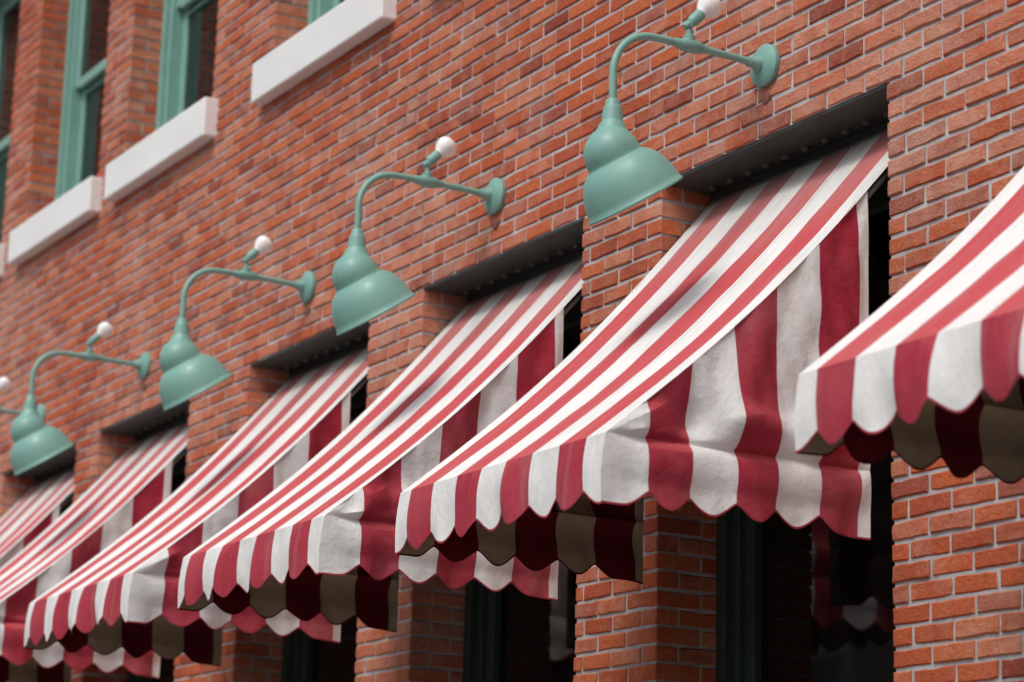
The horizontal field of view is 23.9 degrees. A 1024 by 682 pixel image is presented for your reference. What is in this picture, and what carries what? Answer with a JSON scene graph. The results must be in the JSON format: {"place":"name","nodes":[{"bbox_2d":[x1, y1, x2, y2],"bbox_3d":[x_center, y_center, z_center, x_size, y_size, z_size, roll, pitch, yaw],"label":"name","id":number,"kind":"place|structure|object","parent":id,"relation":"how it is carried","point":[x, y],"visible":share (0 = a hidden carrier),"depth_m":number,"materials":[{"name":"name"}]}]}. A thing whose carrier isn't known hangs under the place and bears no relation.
{"place":"outdoors","nodes":[
{"label":"outdoors","id":0,"kind":"place"},
{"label":"sidewalk","id":1,"kind":"structure","parent":0,"visible":0},
{"bbox_2d":[0,0,1023,681],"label":"bricks","id":2,"kind":"object","parent":1,"relation":"on","point":[942,480],"visible":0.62,"depth_m":10.80,"materials":[{"name":"red brick"}]},
{"bbox_2d":[0,377,45,420],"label":"gooseneck wall lamp","id":3,"kind":"object","parent":2,"relation":"attached to","point":[5,384],"visible":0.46,"depth_m":15.32,"materials":[{"name":"metal"}]},
{"bbox_2d":[10,322,150,475],"bbox_3d":[-2.449,0.334,13.711,0.777,0.948,0.371,9,-16,-29],"label":"gooseneck wall lamp","id":4,"kind":"object","parent":2,"relation":"attached to","point":[36,439],"visible":1,"depth_m":13.46,"materials":[{"name":"metal"}]},
{"bbox_2d":[0,0,340,200],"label":"sash window frames","id":5,"kind":"structure","parent":2,"relation":"attached to","point":[78,88],"depth_m":16.40,"materials":[{"name":"paint"}]},
{"bbox_2d":[0,0,396,277],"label":"window sills","id":6,"kind":"structure","parent":2,"relation":"attached to","point":[339,30],"depth_m":13.67,"materials":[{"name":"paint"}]},
{"bbox_2d":[159,236,315,410],"bbox_3d":[-1.354,-0.081,11.896,0.777,0.948,0.371,9,-16,-29],"label":"gooseneck wall lamp","id":7,"kind":"object","parent":2,"relation":"attached to","point":[189,370],"visible":1,"depth_m":11.64,"materials":[{"name":"metal"}]},
{"bbox_2d":[332,136,505,335],"bbox_3d":[-0.401,-0.442,10.318,0.777,0.948,0.371,9,-16,-29],"label":"gooseneck wall lamp","id":8,"kind":"object","parent":2,"relation":"attached to","point":[367,289],"visible":1,"depth_m":10.06,"materials":[{"name":"metal"}]},
{"bbox_2d":[4,83,889,482],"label":"steel lintels","id":9,"kind":"object","parent":2,"relation":"attached to","point":[836,119],"visible":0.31,"depth_m":10.26,"materials":[{"name":"black metal"}]},
{"bbox_2d":[30,110,887,478],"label":"lintel rivets","id":10,"kind":"object","parent":9,"relation":"attached to","point":[710,188],"visible":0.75,"depth_m":10.55,"materials":[{"name":"metal"}]},
{"bbox_2d":[583,0,779,225],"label":"gooseneck wall lamp","id":11,"kind":"object","parent":2,"relation":"attached to","point":[625,169],"visible":1,"depth_m":8.40,"materials":[{"name":"metal"}]},
{"bbox_3d":[4.623,0.571,14.326,11.905,9.350,18.400,9,-16,-29],"label":"building body","id":12,"kind":"object","parent":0,"visible":0},
{"bbox_2d":[0,0,895,681],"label":"window panes","id":13,"kind":"object","parent":12,"relation":"attached to","point":[828,606],"visible":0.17,"depth_m":8.97,"materials":[{"name":"black glass"}]},
{"bbox_2d":[59,166,890,681],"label":"storefront frames","id":14,"kind":"structure","parent":12,"relation":"attached to","point":[739,594],"depth_m":9.17,"materials":[{"name":"black metal"}]},
{"bbox_2d":[0,468,75,567],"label":"striped awning","id":15,"kind":"object","parent":14,"relation":"attached to","point":[29,516],"visible":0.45,"depth_m":15.07,"materials":[{"name":"fabric"}]},
{"bbox_2d":[0,420,188,681],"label":"striped awning","id":16,"kind":"object","parent":14,"relation":"attached to","point":[133,482],"visible":0.65,"depth_m":13.13,"materials":[{"name":"fabric"}]},
{"bbox_2d":[24,345,369,666],"bbox_3d":[-1.421,0.713,11.674,1.408,1.554,1.419,9,-16,-29],"label":"striped awning","id":17,"kind":"object","parent":14,"relation":"attached to","point":[120,592],"visible":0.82,"depth_m":11.44,"materials":[{"name":"fabric"}]},
{"bbox_2d":[178,256,583,631],"bbox_3d":[-0.454,0.346,10.071,1.409,1.554,1.419,9,-16,-29],"label":"striped awning","id":18,"kind":"object","parent":14,"relation":"attached to","point":[312,538],"visible":0.81,"depth_m":9.78,"materials":[{"name":"fabric"}]},
{"bbox_2d":[395,128,889,583],"bbox_3d":[0.538,-0.029,8.432,1.405,1.554,1.471,9,-16,-29],"label":"striped awning","id":19,"kind":"object","parent":14,"relation":"attached to","point":[752,300],"visible":0.94,"depth_m":8.00,"materials":[{"name":"fabric"}]},
{"bbox_2d":[795,166,1023,483],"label":"striped awning","id":20,"kind":"object","parent":14,"relation":"attached to","point":[922,369],"visible":1,"depth_m":6.47,"materials":[{"name":"fabric"}]},
{"bbox_2d":[0,0,1023,681],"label":"mortar joints","id":21,"kind":"object","parent":12,"relation":"attached to","point":[902,478],"visible":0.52,"depth_m":10.55,"materials":[{"name":"grey concrete"}]}
]}

